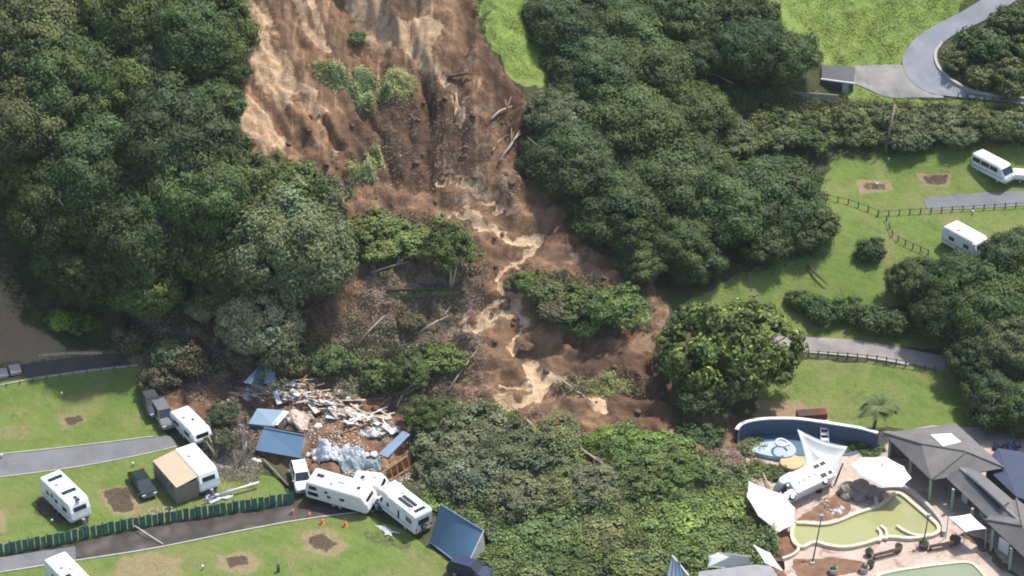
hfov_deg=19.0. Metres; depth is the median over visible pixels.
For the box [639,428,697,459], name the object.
shrub
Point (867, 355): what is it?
post fence
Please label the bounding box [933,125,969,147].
shrub
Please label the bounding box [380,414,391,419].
broken board
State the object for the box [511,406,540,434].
fallen log
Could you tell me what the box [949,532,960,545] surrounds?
planter
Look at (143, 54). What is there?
tree
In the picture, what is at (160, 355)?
shrub
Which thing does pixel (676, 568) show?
navy lean to
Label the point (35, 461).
campsite road
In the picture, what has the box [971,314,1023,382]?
tree
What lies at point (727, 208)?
tree
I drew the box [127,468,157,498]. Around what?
parked car
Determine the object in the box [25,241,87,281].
tree
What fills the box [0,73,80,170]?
tree
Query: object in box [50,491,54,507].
door
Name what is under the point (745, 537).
shrub
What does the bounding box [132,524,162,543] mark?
fallen pole
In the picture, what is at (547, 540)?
shrub
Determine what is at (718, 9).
tree
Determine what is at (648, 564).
shrub
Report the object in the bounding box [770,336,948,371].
road
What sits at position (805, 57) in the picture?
tree
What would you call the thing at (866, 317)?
shrub
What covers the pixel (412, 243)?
tree
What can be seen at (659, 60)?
tree
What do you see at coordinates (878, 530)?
wall
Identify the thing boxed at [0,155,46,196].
tree
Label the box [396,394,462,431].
tree
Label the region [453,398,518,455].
tree
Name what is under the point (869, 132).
shrub
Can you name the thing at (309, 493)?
window
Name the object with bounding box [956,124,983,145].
shrub
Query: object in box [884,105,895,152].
utility pole
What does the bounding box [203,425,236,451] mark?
tree
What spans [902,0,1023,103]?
road
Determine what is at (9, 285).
undergrowth
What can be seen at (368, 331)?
fallen log
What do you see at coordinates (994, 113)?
shrub
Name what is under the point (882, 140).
shrub
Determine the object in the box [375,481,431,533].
motorhome
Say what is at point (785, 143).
shrub
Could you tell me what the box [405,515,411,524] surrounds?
window
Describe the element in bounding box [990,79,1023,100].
shrub
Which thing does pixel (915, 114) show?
shrub
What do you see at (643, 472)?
tree
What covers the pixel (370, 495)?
front window
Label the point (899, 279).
tree
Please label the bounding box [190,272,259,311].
tree
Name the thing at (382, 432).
broken board
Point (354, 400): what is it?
plank
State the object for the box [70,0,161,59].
tree
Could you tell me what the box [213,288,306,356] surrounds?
tree
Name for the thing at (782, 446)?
pool slide
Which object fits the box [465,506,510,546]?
shrub
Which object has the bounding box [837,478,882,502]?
rock feature
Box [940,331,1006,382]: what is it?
tree
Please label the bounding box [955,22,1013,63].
shrub
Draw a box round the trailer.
[1013,168,1023,182]
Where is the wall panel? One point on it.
(392, 447)
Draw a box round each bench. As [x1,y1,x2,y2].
[871,547,900,559]
[928,540,953,550]
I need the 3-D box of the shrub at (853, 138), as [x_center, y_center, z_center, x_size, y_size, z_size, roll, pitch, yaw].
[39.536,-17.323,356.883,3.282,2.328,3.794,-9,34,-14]
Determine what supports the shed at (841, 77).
on the hillside
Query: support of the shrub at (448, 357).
on the landslide mud
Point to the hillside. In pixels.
(24, 340)
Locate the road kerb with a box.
[934,41,1023,100]
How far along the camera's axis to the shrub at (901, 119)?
356.26 m
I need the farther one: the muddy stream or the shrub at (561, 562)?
the muddy stream
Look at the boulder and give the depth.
329.76 m
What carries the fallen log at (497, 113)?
on the landslide mud
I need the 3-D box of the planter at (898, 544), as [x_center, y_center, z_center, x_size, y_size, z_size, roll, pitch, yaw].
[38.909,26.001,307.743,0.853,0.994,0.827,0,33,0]
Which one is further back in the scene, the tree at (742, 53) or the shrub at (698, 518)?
the tree at (742, 53)
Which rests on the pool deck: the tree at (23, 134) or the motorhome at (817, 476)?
the motorhome at (817, 476)
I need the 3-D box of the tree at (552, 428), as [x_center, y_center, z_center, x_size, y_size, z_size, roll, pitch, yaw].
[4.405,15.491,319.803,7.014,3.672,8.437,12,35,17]
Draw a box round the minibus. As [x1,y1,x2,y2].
[970,149,1014,183]
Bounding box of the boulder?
[517,341,535,351]
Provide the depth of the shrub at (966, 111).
356.32 m
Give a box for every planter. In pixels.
[829,564,838,574]
[859,563,868,573]
[865,547,873,557]
[867,558,874,568]
[895,542,902,551]
[919,539,928,549]
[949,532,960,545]
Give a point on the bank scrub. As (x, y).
(959, 73)
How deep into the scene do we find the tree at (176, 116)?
328.64 m
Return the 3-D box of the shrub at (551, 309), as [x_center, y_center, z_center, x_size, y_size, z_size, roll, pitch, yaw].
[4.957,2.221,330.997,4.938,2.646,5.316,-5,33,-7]
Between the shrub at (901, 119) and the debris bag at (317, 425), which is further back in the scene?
the shrub at (901, 119)
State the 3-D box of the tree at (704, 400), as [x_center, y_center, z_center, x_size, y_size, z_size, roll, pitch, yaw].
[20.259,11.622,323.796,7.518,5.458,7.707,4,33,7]
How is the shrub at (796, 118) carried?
on the hillside
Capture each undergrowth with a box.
[0,47,313,362]
[403,398,782,575]
[565,54,829,290]
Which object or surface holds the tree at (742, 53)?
on the hillside
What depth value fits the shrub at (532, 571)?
304.43 m
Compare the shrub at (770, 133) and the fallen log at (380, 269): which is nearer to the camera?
the fallen log at (380, 269)
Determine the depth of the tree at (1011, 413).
322.26 m
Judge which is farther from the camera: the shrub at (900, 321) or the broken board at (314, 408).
the shrub at (900, 321)
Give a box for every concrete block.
[0,367,8,378]
[9,364,21,375]
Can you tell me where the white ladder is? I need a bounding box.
[820,419,828,441]
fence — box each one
[0,491,294,554]
[6,364,128,386]
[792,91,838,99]
[808,349,944,373]
[827,194,878,211]
[878,202,1019,216]
[886,215,928,254]
[958,93,1023,105]
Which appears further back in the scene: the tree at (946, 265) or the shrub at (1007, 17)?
the shrub at (1007, 17)
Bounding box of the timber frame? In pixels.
[381,454,411,481]
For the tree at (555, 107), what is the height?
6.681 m
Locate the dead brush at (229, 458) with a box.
[127,30,788,531]
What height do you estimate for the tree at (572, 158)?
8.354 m
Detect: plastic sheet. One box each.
[206,493,233,503]
[376,525,399,534]
[828,505,843,514]
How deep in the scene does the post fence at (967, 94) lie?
358.31 m
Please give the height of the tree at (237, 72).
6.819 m
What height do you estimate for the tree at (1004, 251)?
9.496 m
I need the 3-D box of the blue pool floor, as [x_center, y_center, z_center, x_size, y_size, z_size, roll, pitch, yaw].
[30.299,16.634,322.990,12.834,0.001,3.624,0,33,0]
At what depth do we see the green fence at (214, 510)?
311.20 m
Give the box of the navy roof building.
[986,448,1023,503]
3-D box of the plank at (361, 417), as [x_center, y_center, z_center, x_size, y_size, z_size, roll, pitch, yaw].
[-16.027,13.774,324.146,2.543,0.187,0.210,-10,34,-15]
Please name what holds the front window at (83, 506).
in the caravan at (64, 495)
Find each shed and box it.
[429,504,489,559]
[821,65,854,92]
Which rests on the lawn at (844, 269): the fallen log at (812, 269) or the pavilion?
the fallen log at (812, 269)
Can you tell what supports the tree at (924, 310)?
on the lawn at (844, 269)
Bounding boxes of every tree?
[0,0,93,77]
[0,18,119,125]
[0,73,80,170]
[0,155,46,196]
[0,159,106,255]
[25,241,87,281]
[38,113,158,218]
[40,244,123,307]
[60,90,127,134]
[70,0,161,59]
[86,181,190,283]
[99,50,157,113]
[103,267,188,321]
[111,66,256,186]
[123,26,183,83]
[132,144,265,241]
[144,0,264,80]
[166,224,234,285]
[181,72,249,125]
[182,293,215,322]
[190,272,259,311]
[196,57,254,89]
[203,395,249,426]
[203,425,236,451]
[212,170,361,310]
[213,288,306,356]
[218,346,263,373]
[236,150,286,212]
[253,149,327,217]
[253,332,313,390]
[308,172,354,216]
[383,346,430,387]
[387,219,431,258]
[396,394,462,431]
[409,404,487,473]
[413,446,510,507]
[418,211,486,274]
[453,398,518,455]
[475,415,578,479]
[478,462,549,524]
[510,119,620,197]
[518,0,619,55]
[520,86,594,139]
[526,410,586,464]
[532,464,584,512]
[536,30,640,108]
[556,166,672,252]
[557,281,599,324]
[563,456,635,507]
[574,80,691,157]
[581,281,650,327]
[599,450,683,502]
[603,0,660,44]
[607,238,667,284]
[610,132,734,210]
[617,14,698,100]
[627,205,715,271]
[651,0,713,42]
[652,295,808,405]
[652,450,713,496]
[663,77,738,142]
[664,242,729,287]
[668,372,732,419]
[669,169,776,246]
[677,27,722,80]
[692,0,767,35]
[703,7,791,84]
[713,113,759,160]
[723,153,823,237]
[727,224,795,263]
[743,0,782,23]
[760,17,825,89]
[790,199,841,251]
[856,394,905,429]
[882,250,936,305]
[905,281,960,343]
[912,246,982,298]
[932,259,1023,338]
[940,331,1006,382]
[957,367,1021,434]
[971,224,1023,277]
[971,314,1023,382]
[990,380,1023,438]
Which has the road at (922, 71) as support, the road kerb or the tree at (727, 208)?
the road kerb
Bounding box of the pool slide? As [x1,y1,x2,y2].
[774,438,789,447]
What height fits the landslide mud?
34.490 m
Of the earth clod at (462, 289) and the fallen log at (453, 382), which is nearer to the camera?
the fallen log at (453, 382)
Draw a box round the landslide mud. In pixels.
[0,0,786,575]
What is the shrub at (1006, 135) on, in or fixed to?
on the hillside
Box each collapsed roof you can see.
[243,364,275,384]
[248,408,303,433]
[255,427,304,458]
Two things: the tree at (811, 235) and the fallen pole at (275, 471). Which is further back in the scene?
the tree at (811, 235)
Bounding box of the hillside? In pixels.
[0,0,1023,575]
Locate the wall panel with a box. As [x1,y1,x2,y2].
[379,431,409,457]
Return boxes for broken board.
[272,390,281,404]
[303,392,314,405]
[306,402,318,413]
[307,400,323,405]
[314,399,332,402]
[325,413,334,418]
[329,407,341,418]
[378,429,387,434]
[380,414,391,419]
[381,423,391,430]
[388,427,398,434]
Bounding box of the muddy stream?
[435,179,607,413]
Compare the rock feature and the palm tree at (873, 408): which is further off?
the palm tree at (873, 408)
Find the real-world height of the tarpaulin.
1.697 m
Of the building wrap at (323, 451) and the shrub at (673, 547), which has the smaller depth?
the shrub at (673, 547)
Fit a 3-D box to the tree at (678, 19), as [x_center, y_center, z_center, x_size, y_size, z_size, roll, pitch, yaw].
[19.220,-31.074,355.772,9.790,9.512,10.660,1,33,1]
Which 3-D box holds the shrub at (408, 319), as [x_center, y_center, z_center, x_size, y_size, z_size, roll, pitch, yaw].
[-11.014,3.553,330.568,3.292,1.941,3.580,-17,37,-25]
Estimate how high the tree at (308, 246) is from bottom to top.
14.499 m
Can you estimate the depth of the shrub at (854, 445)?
322.50 m
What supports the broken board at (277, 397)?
on the debris
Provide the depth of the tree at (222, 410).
323.66 m
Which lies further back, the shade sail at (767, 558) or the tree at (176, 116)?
the tree at (176, 116)
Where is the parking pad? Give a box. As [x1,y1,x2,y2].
[923,191,1023,209]
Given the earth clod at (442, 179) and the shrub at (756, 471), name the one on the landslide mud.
the earth clod at (442, 179)
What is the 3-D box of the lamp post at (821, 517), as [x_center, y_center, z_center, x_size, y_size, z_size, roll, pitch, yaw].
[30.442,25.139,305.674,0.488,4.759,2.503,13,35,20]
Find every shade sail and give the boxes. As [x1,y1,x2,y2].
[708,552,750,567]
[747,481,794,532]
[753,544,783,571]
[797,429,846,483]
[850,457,910,488]
[945,514,986,551]
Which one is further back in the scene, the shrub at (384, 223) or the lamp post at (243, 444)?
the shrub at (384, 223)
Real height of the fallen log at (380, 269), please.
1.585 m
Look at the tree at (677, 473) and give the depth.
314.33 m
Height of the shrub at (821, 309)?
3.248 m
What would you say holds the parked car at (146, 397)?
on the lawn at (844, 269)
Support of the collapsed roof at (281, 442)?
on the landslide mud
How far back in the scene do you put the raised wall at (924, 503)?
314.11 m
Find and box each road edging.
[0,436,153,453]
[0,446,176,477]
[797,351,908,365]
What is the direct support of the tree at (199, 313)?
on the hillside
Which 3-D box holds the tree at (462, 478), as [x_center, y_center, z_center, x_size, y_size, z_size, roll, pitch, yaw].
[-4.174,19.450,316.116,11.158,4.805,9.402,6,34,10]
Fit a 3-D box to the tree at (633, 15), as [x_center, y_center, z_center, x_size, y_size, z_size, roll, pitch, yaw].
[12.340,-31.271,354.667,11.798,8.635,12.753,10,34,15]
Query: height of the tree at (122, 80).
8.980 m
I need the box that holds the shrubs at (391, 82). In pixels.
[311,57,630,400]
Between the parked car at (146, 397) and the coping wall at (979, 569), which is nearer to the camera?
the coping wall at (979, 569)
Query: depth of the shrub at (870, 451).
321.89 m
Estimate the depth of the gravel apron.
361.05 m
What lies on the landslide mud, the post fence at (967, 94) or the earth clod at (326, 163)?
the earth clod at (326, 163)
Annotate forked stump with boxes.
[206,435,217,458]
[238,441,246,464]
[449,267,456,290]
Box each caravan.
[39,470,91,526]
[44,552,87,575]
[169,406,211,451]
[175,443,219,498]
[306,468,382,513]
[353,470,387,495]
[941,221,986,258]
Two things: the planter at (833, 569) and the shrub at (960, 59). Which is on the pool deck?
the planter at (833, 569)
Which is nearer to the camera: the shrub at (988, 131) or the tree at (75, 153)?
the tree at (75, 153)
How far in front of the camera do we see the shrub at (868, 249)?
343.69 m
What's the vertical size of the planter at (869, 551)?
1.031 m
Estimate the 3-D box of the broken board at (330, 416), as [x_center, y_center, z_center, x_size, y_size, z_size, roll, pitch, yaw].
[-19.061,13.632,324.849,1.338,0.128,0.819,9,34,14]
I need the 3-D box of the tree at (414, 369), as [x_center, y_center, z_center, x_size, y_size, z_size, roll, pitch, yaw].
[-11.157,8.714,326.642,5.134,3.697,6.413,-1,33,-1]
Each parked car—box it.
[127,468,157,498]
[138,389,159,416]
[152,396,175,429]
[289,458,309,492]
[446,554,494,575]
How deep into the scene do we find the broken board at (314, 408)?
326.12 m
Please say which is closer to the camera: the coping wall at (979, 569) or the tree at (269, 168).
the coping wall at (979, 569)
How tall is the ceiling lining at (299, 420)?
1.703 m
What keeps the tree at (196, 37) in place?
on the hillside
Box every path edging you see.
[0,364,137,385]
[38,351,101,356]
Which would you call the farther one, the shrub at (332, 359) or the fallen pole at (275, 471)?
the shrub at (332, 359)
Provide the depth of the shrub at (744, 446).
322.04 m
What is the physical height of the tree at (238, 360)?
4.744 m
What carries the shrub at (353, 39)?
on the landslide mud
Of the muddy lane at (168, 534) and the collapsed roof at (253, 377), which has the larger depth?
the collapsed roof at (253, 377)
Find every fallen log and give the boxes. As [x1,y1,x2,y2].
[358,314,386,342]
[371,256,409,273]
[387,285,458,291]
[396,385,419,407]
[422,307,449,330]
[447,350,476,391]
[448,63,474,78]
[455,93,462,116]
[490,98,511,119]
[498,129,520,161]
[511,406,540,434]
[562,380,595,405]
[580,447,610,467]
[754,458,770,489]
[807,264,826,283]
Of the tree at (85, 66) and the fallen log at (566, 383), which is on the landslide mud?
the fallen log at (566, 383)
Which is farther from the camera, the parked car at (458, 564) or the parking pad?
the parking pad
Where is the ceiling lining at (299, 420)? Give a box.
[277,409,313,430]
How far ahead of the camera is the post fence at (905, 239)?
345.90 m
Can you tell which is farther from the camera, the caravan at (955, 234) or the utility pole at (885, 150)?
the utility pole at (885, 150)
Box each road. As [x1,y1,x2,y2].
[0,436,176,475]
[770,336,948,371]
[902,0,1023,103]
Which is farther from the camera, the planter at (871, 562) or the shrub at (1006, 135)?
the shrub at (1006, 135)
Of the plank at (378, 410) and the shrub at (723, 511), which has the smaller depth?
the shrub at (723, 511)
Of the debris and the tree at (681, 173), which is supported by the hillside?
the tree at (681, 173)
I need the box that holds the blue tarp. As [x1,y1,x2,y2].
[992,440,1020,450]
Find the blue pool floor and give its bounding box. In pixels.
[753,436,858,455]
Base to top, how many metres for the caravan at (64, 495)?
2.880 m
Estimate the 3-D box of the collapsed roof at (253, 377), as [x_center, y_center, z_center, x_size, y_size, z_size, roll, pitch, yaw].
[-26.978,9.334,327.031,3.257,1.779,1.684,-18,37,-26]
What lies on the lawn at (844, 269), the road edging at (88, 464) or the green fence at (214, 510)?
the road edging at (88, 464)
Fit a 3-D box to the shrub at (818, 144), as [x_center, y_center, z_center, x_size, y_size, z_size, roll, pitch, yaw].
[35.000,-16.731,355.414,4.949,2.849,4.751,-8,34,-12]
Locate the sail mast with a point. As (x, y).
(838, 473)
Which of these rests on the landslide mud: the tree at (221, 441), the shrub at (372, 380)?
the shrub at (372, 380)
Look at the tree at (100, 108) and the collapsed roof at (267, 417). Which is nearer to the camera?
the collapsed roof at (267, 417)
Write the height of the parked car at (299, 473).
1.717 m
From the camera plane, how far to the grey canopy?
301.37 m
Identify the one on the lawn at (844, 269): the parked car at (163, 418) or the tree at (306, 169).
the parked car at (163, 418)
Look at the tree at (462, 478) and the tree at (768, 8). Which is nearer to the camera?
the tree at (462, 478)
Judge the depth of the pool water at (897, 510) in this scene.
311.13 m
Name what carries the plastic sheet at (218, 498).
on the lawn at (844, 269)
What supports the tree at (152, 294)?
on the hillside
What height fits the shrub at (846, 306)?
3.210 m
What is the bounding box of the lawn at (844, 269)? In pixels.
[0,137,1023,575]
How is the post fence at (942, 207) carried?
on the lawn at (844, 269)
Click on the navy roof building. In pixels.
(1008, 480)
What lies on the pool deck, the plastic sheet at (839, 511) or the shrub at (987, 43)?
the plastic sheet at (839, 511)
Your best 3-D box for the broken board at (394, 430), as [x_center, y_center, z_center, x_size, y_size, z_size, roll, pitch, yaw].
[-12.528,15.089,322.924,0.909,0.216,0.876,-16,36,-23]
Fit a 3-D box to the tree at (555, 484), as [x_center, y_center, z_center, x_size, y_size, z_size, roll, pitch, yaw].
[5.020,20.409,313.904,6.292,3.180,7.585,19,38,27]
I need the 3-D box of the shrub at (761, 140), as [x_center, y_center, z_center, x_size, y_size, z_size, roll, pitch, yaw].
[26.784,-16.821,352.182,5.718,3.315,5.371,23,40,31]
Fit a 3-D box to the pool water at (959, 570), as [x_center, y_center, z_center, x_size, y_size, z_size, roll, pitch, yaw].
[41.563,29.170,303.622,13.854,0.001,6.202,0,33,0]
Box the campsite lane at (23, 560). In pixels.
[0,547,75,570]
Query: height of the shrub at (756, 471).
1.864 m
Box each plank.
[246,387,263,401]
[340,399,365,400]
[344,423,367,432]
[349,416,372,419]
[368,406,386,415]
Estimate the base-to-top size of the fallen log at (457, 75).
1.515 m
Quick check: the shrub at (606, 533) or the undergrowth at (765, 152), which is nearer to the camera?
the shrub at (606, 533)
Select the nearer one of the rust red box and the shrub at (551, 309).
the rust red box
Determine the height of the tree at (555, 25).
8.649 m
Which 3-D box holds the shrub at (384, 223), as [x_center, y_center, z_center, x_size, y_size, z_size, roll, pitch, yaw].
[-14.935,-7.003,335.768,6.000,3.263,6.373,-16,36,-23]
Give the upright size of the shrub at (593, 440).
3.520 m
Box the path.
[0,353,129,381]
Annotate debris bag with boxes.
[314,423,321,428]
[370,451,377,457]
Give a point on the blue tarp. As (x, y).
(1011, 445)
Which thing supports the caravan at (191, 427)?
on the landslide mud
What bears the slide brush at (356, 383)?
on the landslide mud
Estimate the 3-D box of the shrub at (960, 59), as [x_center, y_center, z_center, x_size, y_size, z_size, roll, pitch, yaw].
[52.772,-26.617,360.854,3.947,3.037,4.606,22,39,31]
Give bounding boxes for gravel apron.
[853,65,943,97]
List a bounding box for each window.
[73,503,86,512]
[196,431,208,438]
[202,474,214,481]
[308,491,317,496]
[366,490,373,501]
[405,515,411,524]
[418,516,428,525]
[973,156,979,163]
[981,160,988,167]
[989,165,996,172]
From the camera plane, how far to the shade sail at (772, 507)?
310.88 m
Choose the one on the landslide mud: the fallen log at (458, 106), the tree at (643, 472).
the fallen log at (458, 106)
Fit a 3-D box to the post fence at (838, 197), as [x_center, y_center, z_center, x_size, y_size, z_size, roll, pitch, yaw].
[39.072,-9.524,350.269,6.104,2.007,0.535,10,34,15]
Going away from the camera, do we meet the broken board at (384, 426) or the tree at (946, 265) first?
the broken board at (384, 426)
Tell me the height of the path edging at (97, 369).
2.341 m
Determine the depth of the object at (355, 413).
324.39 m
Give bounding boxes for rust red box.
[796,408,827,419]
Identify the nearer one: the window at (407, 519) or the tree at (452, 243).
the window at (407, 519)
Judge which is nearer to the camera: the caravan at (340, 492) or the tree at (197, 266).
the caravan at (340, 492)
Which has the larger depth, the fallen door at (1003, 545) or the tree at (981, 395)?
the tree at (981, 395)
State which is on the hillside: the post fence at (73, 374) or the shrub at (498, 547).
the shrub at (498, 547)
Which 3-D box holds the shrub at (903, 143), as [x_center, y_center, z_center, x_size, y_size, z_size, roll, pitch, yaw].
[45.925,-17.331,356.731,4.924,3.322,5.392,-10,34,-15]
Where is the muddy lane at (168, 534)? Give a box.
[75,503,377,559]
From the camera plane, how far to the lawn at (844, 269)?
329.35 m
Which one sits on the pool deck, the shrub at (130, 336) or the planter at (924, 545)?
the planter at (924, 545)
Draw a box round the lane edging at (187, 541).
[0,511,357,572]
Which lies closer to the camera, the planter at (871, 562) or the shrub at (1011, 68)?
the planter at (871, 562)
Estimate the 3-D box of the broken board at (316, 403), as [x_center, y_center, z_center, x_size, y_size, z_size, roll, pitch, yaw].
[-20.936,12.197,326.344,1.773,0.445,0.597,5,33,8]
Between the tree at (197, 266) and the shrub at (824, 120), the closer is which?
the tree at (197, 266)
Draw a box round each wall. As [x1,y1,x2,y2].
[735,417,878,446]
[781,540,799,560]
[790,491,940,549]
[874,485,945,535]
[874,560,986,575]
[876,527,881,542]
[880,525,887,540]
[896,525,929,535]
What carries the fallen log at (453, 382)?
on the landslide mud
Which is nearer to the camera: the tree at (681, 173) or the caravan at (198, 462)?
the caravan at (198, 462)
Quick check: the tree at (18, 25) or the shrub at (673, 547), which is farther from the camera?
the tree at (18, 25)
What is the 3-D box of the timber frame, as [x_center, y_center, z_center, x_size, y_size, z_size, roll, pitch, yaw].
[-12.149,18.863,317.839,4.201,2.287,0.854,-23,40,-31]
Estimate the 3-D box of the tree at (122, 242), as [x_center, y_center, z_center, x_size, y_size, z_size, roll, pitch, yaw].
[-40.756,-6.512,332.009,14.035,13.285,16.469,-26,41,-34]
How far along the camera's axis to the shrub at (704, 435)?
320.62 m
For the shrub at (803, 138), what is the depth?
354.16 m
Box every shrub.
[37,316,55,331]
[43,308,79,331]
[67,312,103,335]
[111,316,150,355]
[134,363,181,390]
[145,334,191,369]
[171,338,221,377]
[308,344,362,375]
[345,213,370,236]
[346,30,366,45]
[355,357,408,392]
[356,207,402,242]
[361,235,403,261]
[393,310,427,330]
[413,341,469,373]
[420,478,464,510]
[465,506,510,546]
[479,529,539,575]
[502,271,538,291]
[516,510,576,557]
[516,551,553,575]
[522,272,568,302]
[535,292,579,322]
[544,540,608,575]
[560,314,605,336]
[574,419,652,457]
[577,511,644,557]
[606,544,671,575]
[638,490,710,535]
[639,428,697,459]
[662,523,729,570]
[665,421,728,450]
[699,487,751,524]
[714,513,758,550]
[735,435,767,458]
[742,133,770,157]
[744,458,774,479]
[745,107,772,132]
[756,101,788,124]
[757,125,785,147]
[766,464,790,483]
[767,120,798,151]
[778,109,802,127]
[781,122,821,146]
[783,289,815,311]
[795,129,836,154]
[800,111,823,131]
[804,294,844,324]
[809,108,833,132]
[821,103,857,130]
[821,127,847,144]
[831,294,863,321]
[842,128,863,147]
[843,441,867,452]
[848,303,893,333]
[849,105,876,128]
[852,236,886,262]
[854,122,883,146]
[858,443,887,456]
[865,104,899,127]
[870,124,892,145]
[874,104,919,132]
[879,305,914,336]
[884,127,929,152]
[894,121,935,150]
[896,108,924,130]
[916,109,938,130]
[925,124,947,142]
[928,106,965,126]
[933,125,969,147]
[943,49,977,71]
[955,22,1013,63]
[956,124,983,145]
[957,104,982,126]
[962,61,995,87]
[968,105,992,126]
[978,116,1004,141]
[986,4,1023,30]
[988,56,1023,84]
[988,110,1013,127]
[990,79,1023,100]
[991,118,1015,140]
[996,103,1023,137]
[1003,34,1023,58]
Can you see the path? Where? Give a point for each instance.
(34, 369)
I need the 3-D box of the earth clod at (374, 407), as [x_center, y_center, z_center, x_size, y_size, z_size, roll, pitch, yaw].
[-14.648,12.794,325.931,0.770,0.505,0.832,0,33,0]
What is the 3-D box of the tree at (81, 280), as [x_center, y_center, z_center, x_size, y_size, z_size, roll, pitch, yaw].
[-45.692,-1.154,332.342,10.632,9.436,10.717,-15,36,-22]
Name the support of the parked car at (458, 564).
on the lawn at (844, 269)
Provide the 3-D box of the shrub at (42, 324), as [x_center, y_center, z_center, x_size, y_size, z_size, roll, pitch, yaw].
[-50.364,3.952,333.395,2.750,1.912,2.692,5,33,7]
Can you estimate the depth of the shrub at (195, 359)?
328.79 m
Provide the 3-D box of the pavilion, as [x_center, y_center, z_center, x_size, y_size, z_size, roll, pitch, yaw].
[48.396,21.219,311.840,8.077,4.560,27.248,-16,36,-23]
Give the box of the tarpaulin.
[338,455,380,473]
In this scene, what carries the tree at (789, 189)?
on the hillside
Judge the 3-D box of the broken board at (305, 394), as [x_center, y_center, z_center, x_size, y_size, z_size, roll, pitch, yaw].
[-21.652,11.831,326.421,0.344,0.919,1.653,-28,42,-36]
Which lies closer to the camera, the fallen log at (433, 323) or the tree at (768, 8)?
the fallen log at (433, 323)
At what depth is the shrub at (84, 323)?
332.32 m
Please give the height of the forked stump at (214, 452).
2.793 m
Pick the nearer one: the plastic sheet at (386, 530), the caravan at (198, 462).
the plastic sheet at (386, 530)
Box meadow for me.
[479,0,1023,111]
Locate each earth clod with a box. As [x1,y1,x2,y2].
[324,161,329,166]
[371,405,377,409]
[439,177,445,181]
[459,287,465,291]
[543,367,549,373]
[634,409,641,413]
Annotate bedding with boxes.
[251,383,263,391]
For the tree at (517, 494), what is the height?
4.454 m
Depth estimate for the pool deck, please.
311.75 m
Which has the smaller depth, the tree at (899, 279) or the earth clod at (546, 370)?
the earth clod at (546, 370)
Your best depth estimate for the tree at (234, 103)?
333.86 m
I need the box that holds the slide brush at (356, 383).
[305,203,661,407]
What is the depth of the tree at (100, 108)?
332.81 m
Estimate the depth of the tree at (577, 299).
329.86 m
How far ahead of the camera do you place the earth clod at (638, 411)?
324.31 m
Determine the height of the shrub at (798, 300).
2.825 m
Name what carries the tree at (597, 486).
on the hillside
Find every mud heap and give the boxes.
[755,519,795,560]
[784,556,864,575]
[796,494,850,520]
[961,533,1018,575]
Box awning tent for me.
[152,450,198,504]
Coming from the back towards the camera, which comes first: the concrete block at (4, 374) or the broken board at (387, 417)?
the concrete block at (4, 374)
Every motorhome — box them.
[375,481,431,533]
[773,458,836,502]
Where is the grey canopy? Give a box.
[698,565,776,575]
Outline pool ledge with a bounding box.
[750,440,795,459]
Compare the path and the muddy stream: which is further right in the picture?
the muddy stream
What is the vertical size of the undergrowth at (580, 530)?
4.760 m
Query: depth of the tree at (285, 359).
326.73 m
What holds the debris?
on the landslide mud
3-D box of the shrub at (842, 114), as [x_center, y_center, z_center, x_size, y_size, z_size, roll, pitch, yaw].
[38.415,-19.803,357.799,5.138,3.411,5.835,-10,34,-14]
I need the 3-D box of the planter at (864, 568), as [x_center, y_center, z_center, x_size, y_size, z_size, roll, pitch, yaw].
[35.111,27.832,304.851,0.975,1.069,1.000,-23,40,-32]
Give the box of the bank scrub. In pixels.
[724,0,1023,165]
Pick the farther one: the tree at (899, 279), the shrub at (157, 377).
the tree at (899, 279)
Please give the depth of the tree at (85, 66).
331.71 m
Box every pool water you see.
[794,495,936,544]
[883,564,981,575]
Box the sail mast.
[834,463,843,484]
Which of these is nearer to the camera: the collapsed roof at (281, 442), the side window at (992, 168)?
the collapsed roof at (281, 442)
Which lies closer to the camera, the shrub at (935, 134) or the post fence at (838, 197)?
the post fence at (838, 197)
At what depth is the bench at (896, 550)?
306.66 m
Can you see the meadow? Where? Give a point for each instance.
(788, 18)
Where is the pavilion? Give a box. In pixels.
[882,424,1023,569]
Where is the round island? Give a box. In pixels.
[780,455,803,470]
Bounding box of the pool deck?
[736,425,1023,575]
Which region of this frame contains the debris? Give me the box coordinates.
[235,370,840,512]
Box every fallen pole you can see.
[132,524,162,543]
[203,488,232,501]
[220,481,258,494]
[263,459,288,485]
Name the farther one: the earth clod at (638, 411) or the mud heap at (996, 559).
the earth clod at (638, 411)
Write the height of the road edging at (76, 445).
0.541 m
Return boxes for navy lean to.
[667,555,688,575]
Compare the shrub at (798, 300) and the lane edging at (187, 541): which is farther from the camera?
the shrub at (798, 300)
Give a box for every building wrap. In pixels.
[311,439,342,464]
[332,443,365,458]
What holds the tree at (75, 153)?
on the hillside
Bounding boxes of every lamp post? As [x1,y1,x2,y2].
[242,422,247,465]
[810,514,823,563]
[923,513,930,542]
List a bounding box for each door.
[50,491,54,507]
[842,83,848,92]
[961,493,967,503]
[979,510,985,520]
[998,536,1009,555]
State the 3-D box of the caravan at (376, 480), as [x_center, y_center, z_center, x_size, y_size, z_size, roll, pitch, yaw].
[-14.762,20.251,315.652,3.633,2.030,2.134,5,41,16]
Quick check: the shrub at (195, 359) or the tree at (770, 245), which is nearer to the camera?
the shrub at (195, 359)

